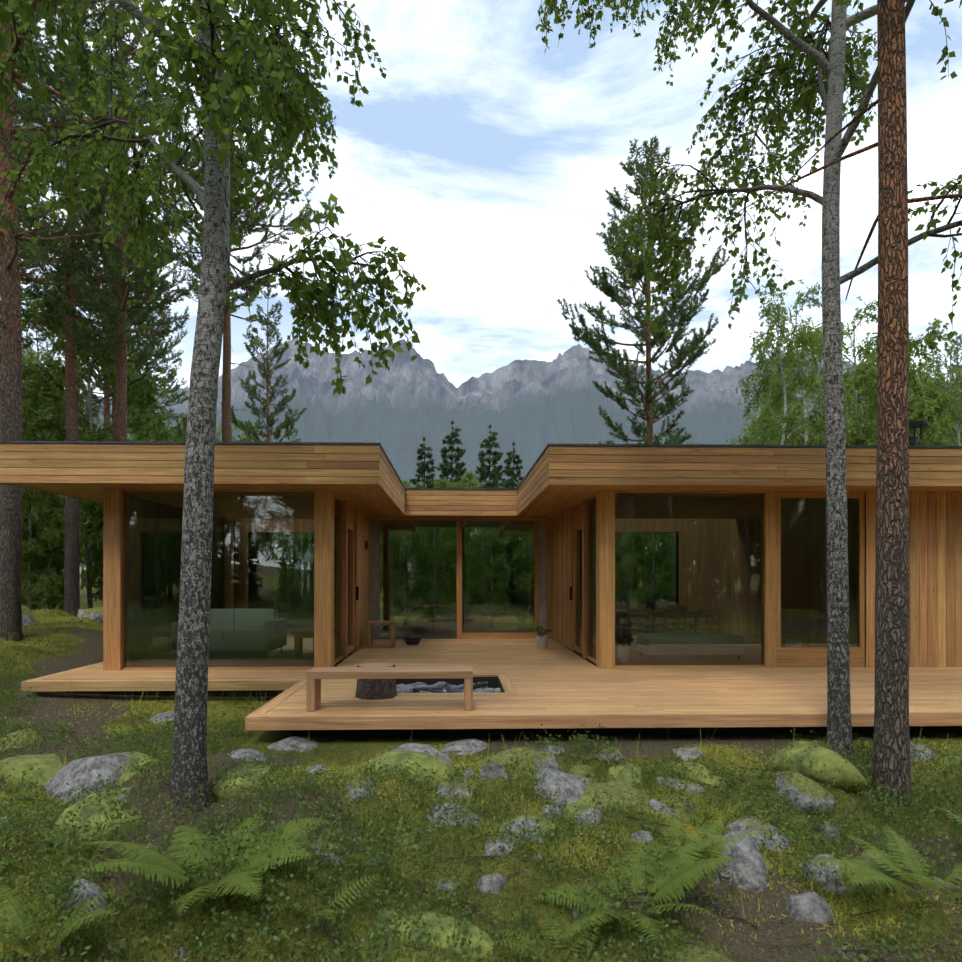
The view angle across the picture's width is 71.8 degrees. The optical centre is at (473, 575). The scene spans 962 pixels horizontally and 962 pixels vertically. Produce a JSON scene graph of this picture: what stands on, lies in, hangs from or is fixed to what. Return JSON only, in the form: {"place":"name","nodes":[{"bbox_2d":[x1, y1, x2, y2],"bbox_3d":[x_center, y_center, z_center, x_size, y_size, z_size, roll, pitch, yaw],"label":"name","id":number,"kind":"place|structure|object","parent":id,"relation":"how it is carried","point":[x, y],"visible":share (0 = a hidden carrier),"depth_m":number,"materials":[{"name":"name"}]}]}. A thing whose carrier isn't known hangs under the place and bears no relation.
{"place":"outdoors","nodes":[
{"label":"outdoors","id":0,"kind":"place"},
{"bbox_2d":[0,567,961,961],"bbox_3d":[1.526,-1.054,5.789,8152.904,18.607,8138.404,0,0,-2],"label":"forest floor","id":1,"kind":"structure","parent":0,"point":[650,743],"depth_m":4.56,"materials":[{"name":"plant"}]},
{"bbox_2d":[0,728,44,748],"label":"rock","id":2,"kind":"object","parent":1,"relation":"on","point":[23,740],"visible":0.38,"depth_m":6.63,"materials":[{"name":"stone"}]},
{"bbox_2d":[0,297,57,440],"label":"birch tree","id":3,"kind":"object","parent":1,"relation":"on","point":[28,408],"visible":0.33,"depth_m":21.89,"materials":[{"name":"green plant"}]},
{"bbox_2d":[0,754,63,788],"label":"moss mound","id":4,"kind":"object","parent":1,"relation":"on","point":[19,764],"visible":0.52,"depth_m":5.63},
{"bbox_2d":[0,336,63,520],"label":"birch tree","id":5,"kind":"object","parent":1,"relation":"on","point":[31,358],"visible":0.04,"depth_m":39.10,"materials":[{"name":"green plant"}]},
{"bbox_2d":[0,2,71,322],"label":"pine tree","id":6,"kind":"object","parent":1,"relation":"on","point":[30,116],"visible":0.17,"depth_m":17.17,"materials":[{"name":"green plant"}]},
{"bbox_2d":[0,325,80,521],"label":"pine tree","id":7,"kind":"object","parent":1,"relation":"on","point":[45,350],"visible":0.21,"depth_m":57.40,"materials":[{"name":"green plant"}]},
{"bbox_2d":[21,487,64,610],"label":"tree sapling","id":8,"kind":"object","parent":1,"relation":"on","point":[33,544],"visible":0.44,"depth_m":22.35,"materials":[{"name":"green plant"}]},
{"bbox_2d":[0,99,93,366],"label":"pine tree","id":9,"kind":"object","parent":1,"relation":"on","point":[30,342],"visible":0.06,"depth_m":28.02,"materials":[{"name":"green plant"}]},
{"bbox_2d":[36,535,64,614],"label":"tree sapling","id":10,"kind":"object","parent":1,"relation":"on","point":[49,603],"visible":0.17,"depth_m":24.62,"materials":[{"name":"green plant"}]},
{"bbox_2d":[21,491,82,610],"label":"tree sapling","id":11,"kind":"object","parent":1,"relation":"on","point":[57,553],"visible":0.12,"depth_m":23.41,"materials":[{"name":"green plant"}]},
{"bbox_2d":[0,883,117,961],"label":"fern","id":12,"kind":"object","parent":1,"relation":"on","point":[25,918],"depth_m":3.44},
{"bbox_2d":[26,341,102,435],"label":"pine tree","id":13,"kind":"object","parent":1,"relation":"on","point":[92,387],"visible":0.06,"depth_m":47.73,"materials":[{"name":"green plant"}]},
{"bbox_2d":[60,879,107,912],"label":"rock","id":14,"kind":"object","parent":1,"relation":"on","point":[91,890],"visible":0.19,"depth_m":3.73,"materials":[{"name":"stone"}]},
{"bbox_2d":[43,753,129,802],"bbox_3d":[-3.102,1.837,5.627,1.057,0.680,0.995,2,-5,-33],"label":"rock","id":15,"kind":"object","parent":1,"relation":"on","point":[81,770],"visible":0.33,"depth_m":5.35,"materials":[{"name":"stone"}]},
{"bbox_2d":[79,521,102,600],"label":"tree sapling","id":16,"kind":"object","parent":1,"relation":"on","point":[98,552],"visible":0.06,"depth_m":25.17,"materials":[{"name":"green plant"}]},
{"bbox_2d":[0,0,184,616],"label":"pine tree","id":17,"kind":"object","parent":1,"relation":"on","point":[72,578],"visible":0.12,"depth_m":21.50,"materials":[{"name":"green plant"}]},
{"bbox_2d":[51,788,140,848],"bbox_3d":[-2.595,1.810,4.861,0.758,0.379,0.854,6,2,40],"label":"moss mound","id":18,"kind":"object","parent":1,"relation":"on","point":[87,812],"visible":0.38,"depth_m":4.64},
{"bbox_2d":[21,262,176,608],"bbox_3d":[-14.278,-4.864,24.698,5.875,13.450,5.005,0,0,-30],"label":"birch tree","id":19,"kind":"object","parent":1,"relation":"on","point":[50,385],"visible":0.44,"depth_m":23.94,"materials":[{"name":"green plant"}]},
{"bbox_2d":[0,0,200,640],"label":"pine tree","id":20,"kind":"object","parent":1,"relation":"on","point":[10,495],"visible":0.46,"depth_m":11.39,"materials":[{"name":"green plant"}]},
{"bbox_2d":[37,172,189,440],"bbox_3d":[-15.866,-7.774,29.112,5.657,19.496,5.851,0,0,20],"label":"pine tree","id":21,"kind":"object","parent":1,"relation":"on","point":[166,320],"visible":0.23,"depth_m":28.91,"materials":[{"name":"green plant"}]},
{"bbox_2d":[82,439,145,592],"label":"tree sapling","id":22,"kind":"object","parent":1,"relation":"on","point":[90,568],"visible":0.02,"depth_m":24.24,"materials":[{"name":"green plant"}]},
{"bbox_2d":[43,148,185,522],"bbox_3d":[-18.780,-10.643,34.387,6.257,24.884,7.196,0,0,1],"label":"pine tree","id":23,"kind":"object","parent":1,"relation":"on","point":[155,312],"visible":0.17,"depth_m":34.72,"materials":[{"name":"green plant"}]},
{"bbox_2d":[26,0,204,440],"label":"pine tree","id":24,"kind":"object","parent":1,"relation":"on","point":[123,323],"visible":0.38,"depth_m":20.23,"materials":[{"name":"green plant"}]},
{"bbox_2d":[112,751,160,783],"bbox_3d":[-2.998,1.766,5.665,0.678,0.477,0.851,2,2,-21],"label":"moss mound","id":25,"kind":"object","parent":1,"relation":"on","point":[134,755],"visible":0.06,"depth_m":5.57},
{"bbox_2d":[93,292,188,440],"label":"pine tree","id":26,"kind":"object","parent":1,"relation":"on","point":[170,376],"visible":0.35,"depth_m":54.36,"materials":[{"name":"green plant"}]},
{"bbox_2d":[139,414,186,441],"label":"tree sapling","id":27,"kind":"object","parent":1,"relation":"on","point":[160,433],"visible":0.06,"depth_m":21.84,"materials":[{"name":"green plant"}]},
{"bbox_2d":[83,813,330,917],"bbox_3d":[-1.497,1.597,3.759,1.310,0.320,1.248,0,0,-2],"label":"fern","id":28,"kind":"object","parent":1,"relation":"on","point":[232,880],"depth_m":3.62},
{"bbox_2d":[0,0,426,811],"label":"birch tree","id":29,"kind":"object","parent":1,"relation":"on","point":[274,56],"visible":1,"depth_m":5.37,"materials":[{"name":"green plant"}]},
{"bbox_2d":[147,21,328,441],"bbox_3d":[-9.315,-9.712,25.695,6.691,23.059,6.920,0,0,26],"label":"pine tree","id":30,"kind":"object","parent":1,"relation":"on","point":[226,381],"visible":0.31,"depth_m":25.55,"materials":[{"name":"green plant"}]},
{"bbox_2d":[212,763,278,800],"bbox_3d":[-1.866,1.737,5.484,0.539,0.308,0.733,-3,-5,4],"label":"moss mound","id":31,"kind":"object","parent":1,"relation":"on","point":[218,793],"visible":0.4,"depth_m":5.23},
{"bbox_2d":[220,286,306,441],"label":"pine tree","id":32,"kind":"object","parent":1,"relation":"on","point":[253,395],"visible":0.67,"depth_m":39.19,"materials":[{"name":"green plant"}]},
{"bbox_2d":[266,736,317,750],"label":"rock","id":33,"kind":"object","parent":1,"relation":"on","point":[296,743],"visible":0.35,"depth_m":6.54,"materials":[{"name":"stone"}]},
{"bbox_2d":[274,532,310,623],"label":"tree sapling","id":34,"kind":"object","parent":1,"relation":"on","point":[287,570],"depth_m":21.22,"materials":[{"name":"green plant"}]},
{"bbox_2d":[264,875,381,920],"bbox_3d":[-0.797,1.709,3.464,0.608,0.188,0.696,0,0,-2],"label":"fern","id":35,"kind":"object","parent":1,"relation":"on","point":[340,897],"depth_m":3.50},
{"bbox_2d":[342,775,374,801],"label":"rock","id":36,"kind":"object","parent":1,"relation":"on","point":[351,790],"visible":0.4,"depth_m":4.97,"materials":[{"name":"stone"}]},
{"bbox_2d":[380,530,423,626],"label":"tree sapling","id":37,"kind":"object","parent":1,"relation":"on","point":[389,566],"depth_m":21.75,"materials":[{"name":"green plant"}]},
{"bbox_2d":[360,750,453,786],"bbox_3d":[-0.574,1.741,5.845,0.823,0.360,0.614,0,0,31],"label":"moss mound","id":38,"kind":"object","parent":1,"relation":"on","point":[439,765],"visible":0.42,"depth_m":5.73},
{"bbox_2d":[381,437,448,613],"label":"spruce tree","id":39,"kind":"object","parent":1,"relation":"on","point":[421,470],"visible":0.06,"depth_m":29.83,"materials":[{"name":"green plant"}]},
{"bbox_2d":[391,743,452,764],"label":"rock","id":40,"kind":"object","parent":1,"relation":"on","point":[423,748],"visible":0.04,"depth_m":6.07,"materials":[{"name":"stone"}]},
{"bbox_2d":[374,909,494,959],"bbox_3d":[-0.208,2.043,3.701,0.871,0.279,0.522,3,-2,16],"label":"moss mound","id":41,"kind":"object","parent":1,"relation":"on","point":[474,931],"visible":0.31,"depth_m":3.59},
{"bbox_2d":[398,477,471,628],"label":"tree sapling","id":42,"kind":"object","parent":1,"relation":"on","point":[442,484],"visible":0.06,"depth_m":20.54,"materials":[{"name":"green plant"}]},
{"bbox_2d":[427,803,478,825],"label":"rock","id":43,"kind":"object","parent":1,"relation":"on","point":[449,816],"visible":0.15,"depth_m":4.93,"materials":[{"name":"stone"}]},
{"bbox_2d":[436,778,472,797],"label":"rock","id":44,"kind":"object","parent":1,"relation":"on","point":[448,791],"visible":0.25,"depth_m":5.44,"materials":[{"name":"stone"}]},
{"bbox_2d":[437,421,478,612],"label":"spruce tree","id":45,"kind":"object","parent":1,"relation":"on","point":[447,469],"visible":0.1,"depth_m":31.77,"materials":[{"name":"green plant"}]},
{"bbox_2d":[441,739,488,754],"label":"rock","id":46,"kind":"object","parent":1,"relation":"on","point":[468,745],"visible":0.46,"depth_m":6.46,"materials":[{"name":"stone"}]},
{"bbox_2d":[443,468,500,624],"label":"tree sapling","id":47,"kind":"object","parent":1,"relation":"on","point":[469,476],"visible":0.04,"depth_m":22.51,"materials":[{"name":"green plant"}]},
{"bbox_2d":[0,650,961,961],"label":"bilberry plants","id":48,"kind":"object","parent":1,"relation":"on","point":[64,878],"depth_m":4.31,"materials":[{"name":"plant"}]},
{"bbox_2d":[10,700,961,961],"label":"fallen twigs","id":49,"kind":"object","parent":1,"relation":"on","point":[420,894],"visible":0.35,"depth_m":3.87,"materials":[{"name":"wood"}]},
{"bbox_2d":[467,527,511,629],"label":"birch tree","id":50,"kind":"object","parent":1,"relation":"on","point":[477,570],"depth_m":21.09,"materials":[{"name":"green plant"}]},
{"bbox_2d":[21,639,961,729],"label":"deck boards","id":51,"kind":"object","parent":1,"relation":"on","point":[541,679],"visible":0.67,"depth_m":7.92,"materials":[{"name":"wood"}]},
{"bbox_2d":[355,663,396,699],"bbox_3d":[-1.128,1.219,7.747,0.480,0.363,0.478,0,0,-2],"label":"stump stool","id":52,"kind":"object","parent":51,"relation":"on","point":[372,689],"visible":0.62,"depth_m":7.57,"materials":[{"name":"brown wood"}]},
{"bbox_2d":[367,621,394,647],"bbox_3d":[-1.815,1.150,13.125,0.520,0.500,0.350,0,0,-2],"label":"bench","id":53,"kind":"object","parent":51,"relation":"on","point":[370,624],"visible":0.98,"depth_m":12.96,"materials":[{"name":"brown wood"}]},
{"bbox_2d":[306,667,472,710],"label":"deck bench","id":54,"kind":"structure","parent":51,"relation":"on","point":[315,676],"depth_m":6.89,"materials":[{"name":"brown wood"}]},
{"bbox_2d":[396,681,500,692],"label":"stones","id":55,"kind":"object","parent":51,"relation":"in","point":[443,687],"visible":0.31,"depth_m":8.83,"materials":[{"name":"stone"}]},
{"bbox_2d":[122,489,864,669],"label":"window frames","id":56,"kind":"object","parent":51,"relation":"on","point":[801,656],"depth_m":10.20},
{"bbox_2d":[477,873,506,893],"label":"rock","id":57,"kind":"object","parent":1,"relation":"on","point":[487,884],"visible":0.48,"depth_m":3.86,"materials":[{"name":"stone"}]},
{"bbox_2d":[456,425,533,617],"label":"spruce tree","id":58,"kind":"object","parent":1,"relation":"on","point":[494,473],"visible":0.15,"depth_m":29.78,"materials":[{"name":"green plant"}]},
{"bbox_2d":[479,747,541,779],"bbox_3d":[0.327,1.711,5.653,0.559,0.480,0.486,-5,7,-29],"label":"rock","id":59,"kind":"object","parent":1,"relation":"on","point":[497,762],"visible":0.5,"depth_m":5.53,"materials":[{"name":"stone"}]},
{"bbox_2d":[501,442,533,611],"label":"spruce tree","id":60,"kind":"object","parent":1,"relation":"on","point":[508,471],"visible":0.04,"depth_m":33.81,"materials":[{"name":"green plant"}]},
{"bbox_2d":[504,531,533,613],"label":"birch tree","id":61,"kind":"object","parent":1,"relation":"on","point":[530,555],"depth_m":27.95,"materials":[{"name":"green plant"}]},
{"bbox_2d":[503,818,543,843],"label":"rock","id":62,"kind":"object","parent":1,"relation":"on","point":[517,823],"visible":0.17,"depth_m":4.58,"materials":[{"name":"stone"}]},
{"bbox_2d":[488,910,610,961],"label":"fern","id":63,"kind":"object","parent":1,"relation":"on","point":[555,938],"depth_m":3.49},
{"bbox_2d":[532,768,586,808],"bbox_3d":[0.655,1.798,5.447,0.565,0.442,0.436,0,0,12],"label":"rock","id":64,"kind":"object","parent":1,"relation":"on","point":[565,785],"visible":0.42,"depth_m":5.32,"materials":[{"name":"stone"}]},
{"bbox_2d":[564,794,601,819],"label":"moss mound","id":65,"kind":"object","parent":1,"relation":"on","point":[580,804],"visible":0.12,"depth_m":5.16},
{"bbox_2d":[582,781,649,810],"bbox_3d":[1.123,1.884,5.362,0.821,0.327,1.110,4,-1,4],"label":"mossy rock","id":66,"kind":"object","parent":1,"relation":"on","point":[602,788],"visible":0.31,"depth_m":5.28,"materials":[{"name":"stone"}]},
{"bbox_2d":[607,764,642,786],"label":"moss mound","id":67,"kind":"object","parent":1,"relation":"on","point":[627,776],"visible":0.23,"depth_m":5.87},
{"bbox_2d":[615,532,656,607],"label":"tree sapling","id":68,"kind":"object","parent":1,"relation":"on","point":[626,569],"depth_m":24.47,"materials":[{"name":"green plant"}]},
{"bbox_2d":[532,839,742,945],"bbox_3d":[0.923,1.754,3.865,1.184,0.420,1.096,0,0,-2],"label":"fern","id":69,"kind":"object","parent":1,"relation":"on","point":[663,881],"depth_m":3.81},
{"bbox_2d":[555,136,731,577],"bbox_3d":[7.893,-8.974,30.330,7.046,21.803,6.988,0,0,28],"label":"pine tree","id":70,"kind":"object","parent":1,"relation":"on","point":[648,413],"visible":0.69,"depth_m":29.38,"materials":[{"name":"green plant"}]},
{"bbox_2d":[621,532,675,604],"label":"tree sapling","id":71,"kind":"object","parent":1,"relation":"on","point":[660,552],"depth_m":22.04,"materials":[{"name":"green plant"}]},
{"bbox_2d":[654,796,694,819],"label":"moss mound","id":72,"kind":"object","parent":1,"relation":"on","point":[677,810],"visible":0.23,"depth_m":5.28,"materials":[{"name":"plant"}]},
{"bbox_2d":[621,809,756,862],"bbox_3d":[1.380,1.733,4.248,0.823,0.306,0.758,0,0,-2],"label":"fern","id":73,"kind":"object","parent":1,"relation":"on","point":[713,848],"depth_m":4.35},
{"bbox_2d":[659,944,732,961],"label":"moss mound","id":74,"kind":"object","parent":1,"relation":"on","point":[679,956],"visible":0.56,"depth_m":3.36,"materials":[{"name":"plant"}]},
{"bbox_2d":[667,762,727,788],"bbox_3d":[2.028,1.847,6.033,0.384,0.290,0.642,7,-1,-41],"label":"moss mound","id":75,"kind":"object","parent":1,"relation":"on","point":[698,766],"visible":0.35,"depth_m":5.94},
{"bbox_2d":[672,785,752,832],"bbox_3d":[1.827,1.791,5.044,0.568,0.231,0.559,0,0,36],"label":"fern","id":76,"kind":"object","parent":1,"relation":"on","point":[708,809],"depth_m":5.07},
{"bbox_2d":[717,831,766,892],"bbox_3d":[1.709,2.113,4.491,0.510,0.760,0.764,5,-2,3],"label":"rock","id":77,"kind":"object","parent":1,"relation":"on","point":[750,867],"visible":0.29,"depth_m":4.28,"materials":[{"name":"stone"}]},
{"bbox_2d":[536,0,961,763],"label":"birch tree","id":78,"kind":"object","parent":1,"relation":"on","point":[836,62],"visible":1,"depth_m":7.09,"materials":[{"name":"green plant"}]},
{"bbox_2d":[726,818,791,850],"bbox_3d":[2.065,1.932,4.790,0.419,0.290,0.437,0,0,-6],"label":"rock","id":79,"kind":"object","parent":1,"relation":"on","point":[753,825],"visible":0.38,"depth_m":4.72,"materials":[{"name":"stone"}]},
{"bbox_2d":[685,289,858,444],"bbox_3d":[10.399,-3.776,21.717,4.976,11.294,4.854,0,0,-26],"label":"birch tree","id":80,"kind":"object","parent":1,"relation":"on","point":[802,339],"visible":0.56,"depth_m":21.55,"materials":[{"name":"green plant"}]},
{"bbox_2d":[755,346,853,444],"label":"birch tree","id":81,"kind":"object","parent":1,"relation":"on","point":[815,396],"visible":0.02,"depth_m":37.83,"materials":[{"name":"green plant"}]},
{"bbox_2d":[775,770,835,814],"bbox_3d":[2.676,1.797,5.406,0.404,0.382,0.637,-2,0,-7],"label":"rock","id":82,"kind":"object","parent":1,"relation":"on","point":[804,787],"visible":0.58,"depth_m":5.21,"materials":[{"name":"stone"}]},
{"bbox_2d":[742,279,869,444],"bbox_3d":[12.193,-4.413,24.635,5.393,12.549,5.529,0,0,-9],"label":"birch tree","id":83,"kind":"object","parent":1,"relation":"on","point":[819,348],"visible":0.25,"depth_m":24.15,"materials":[{"name":"green plant"}]},
{"bbox_2d":[785,892,833,923],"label":"rock","id":84,"kind":"object","parent":1,"relation":"on","point":[810,907],"visible":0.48,"depth_m":3.88,"materials":[{"name":"stone"}]},
{"bbox_2d":[763,741,867,792],"bbox_3d":[2.896,1.625,5.648,0.813,0.403,0.573,5,-2,33],"label":"moss mound","id":85,"kind":"object","parent":1,"relation":"on","point":[851,773],"visible":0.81,"depth_m":5.44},
{"bbox_2d":[800,853,846,893],"bbox_3d":[2.321,2.058,4.326,0.400,0.511,0.539,-5,2,-33],"label":"rock","id":86,"kind":"object","parent":1,"relation":"on","point":[831,880],"visible":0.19,"depth_m":4.19,"materials":[{"name":"stone"}]},
{"bbox_2d":[735,0,961,807],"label":"pine tree","id":87,"kind":"object","parent":1,"relation":"on","point":[891,756],"visible":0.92,"depth_m":5.52,"materials":[{"name":"brown plant"}]},
{"bbox_2d":[800,296,916,442],"bbox_3d":[16.127,-4.712,27.757,5.730,13.334,5.875,0,0,-7],"label":"birch tree","id":88,"kind":"object","parent":1,"relation":"on","point":[866,353],"visible":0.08,"depth_m":27.09,"materials":[{"name":"green plant"}]},
{"bbox_2d":[839,849,900,896],"bbox_3d":[2.518,2.008,4.288,0.725,0.450,0.450,-2,6,-37],"label":"moss mound","id":89,"kind":"object","parent":1,"relation":"on","point":[863,858],"visible":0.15,"depth_m":4.11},
{"bbox_2d":[804,826,961,904],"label":"fern","id":90,"kind":"object","parent":1,"relation":"on","point":[887,880],"depth_m":3.85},
{"bbox_2d":[824,318,961,445],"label":"birch tree","id":91,"kind":"object","parent":1,"relation":"on","point":[919,401],"visible":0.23,"depth_m":20.63,"materials":[{"name":"green plant"}]},
{"bbox_2d":[910,334,961,445],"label":"birch tree","id":92,"kind":"object","parent":1,"relation":"on","point":[958,379],"visible":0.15,"depth_m":22.32,"materials":[{"name":"green plant"}]},
{"bbox_2d":[0,0,961,398],"label":"sky","id":93,"kind":"structure","parent":0,"point":[488,158],"materials":[{"name":"white"}]},
{"bbox_2d":[3,452,961,736],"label":"house","id":94,"kind":"structure","parent":0,"point":[155,542],"depth_m":10.54,"materials":[{"name":"wood"}]},
{"bbox_2d":[1,446,549,515],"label":"house fascia boards","id":95,"kind":"object","parent":94,"relation":"attached to","point":[534,485],"visible":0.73,"depth_m":10.96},
{"bbox_2d":[129,493,595,664],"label":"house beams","id":96,"kind":"structure","parent":94,"relation":"attached to","point":[577,520],"depth_m":11.94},
{"bbox_2d":[22,662,515,729],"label":"deck boards","id":97,"kind":"object","parent":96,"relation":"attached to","point":[506,684],"visible":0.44,"depth_m":8.21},
{"bbox_2d":[129,626,760,666],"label":"house floor","id":98,"kind":"structure","parent":94,"relation":"attached to","point":[309,657],"depth_m":11.37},
{"bbox_2d":[172,609,286,657],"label":"sofa","id":99,"kind":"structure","parent":98,"relation":"on","point":[256,635],"depth_m":11.44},
{"bbox_2d":[615,609,710,650],"bbox_3d":[3.538,1.028,12.721,1.900,0.740,0.850,0,0,-2],"label":"dining table","id":100,"kind":"object","parent":98,"relation":"on","point":[617,611],"depth_m":12.36,"materials":[{"name":"brown wood"}]},
{"bbox_2d":[636,633,743,660],"bbox_3d":[3.629,1.198,11.198,1.600,0.400,0.700,0,0,-2],"label":"bed","id":101,"kind":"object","parent":98,"relation":"on","point":[687,644],"depth_m":10.86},
{"bbox_2d":[131,492,825,518],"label":"house room ceilings","id":102,"kind":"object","parent":94,"relation":"attached to","point":[300,498],"depth_m":12.08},
{"bbox_2d":[0,443,961,515],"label":"house fascia boards","id":103,"kind":"object","parent":94,"relation":"attached to","point":[630,465],"visible":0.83,"depth_m":9.42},
{"bbox_2d":[0,441,961,489],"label":"roof edge","id":104,"kind":"object","parent":94,"relation":"attached to","point":[392,466],"visible":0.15,"depth_m":9.43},
{"bbox_2d":[103,488,864,669],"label":"wooden posts","id":105,"kind":"object","parent":94,"relation":"attached to","point":[114,526],"visible":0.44,"depth_m":10.14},
{"bbox_2d":[9,483,961,530],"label":"house soffit","id":106,"kind":"structure","parent":94,"relation":"attached to","point":[375,500],"depth_m":10.10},
{"bbox_2d":[358,491,961,666],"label":"exterior wall","id":107,"kind":"structure","parent":94,"relation":"attached to","point":[935,578],"depth_m":10.21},
{"bbox_2d":[22,338,960,566],"bbox_3d":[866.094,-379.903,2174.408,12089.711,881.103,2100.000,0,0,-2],"label":"mountain range","id":108,"kind":"structure","parent":0,"point":[405,405],"depth_m":1840.56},
{"bbox_2d":[235,499,856,646],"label":"house walls","id":109,"kind":"structure","parent":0,"point":[752,576],"depth_m":15.11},
{"bbox_2d":[621,608,651,646],"bbox_3d":[2.956,0.988,12.030,0.440,0.820,0.440,0,0,-2],"label":"dining chair","id":110,"kind":"object","parent":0,"point":[638,612],"depth_m":11.82,"materials":[{"name":"brown wood"}]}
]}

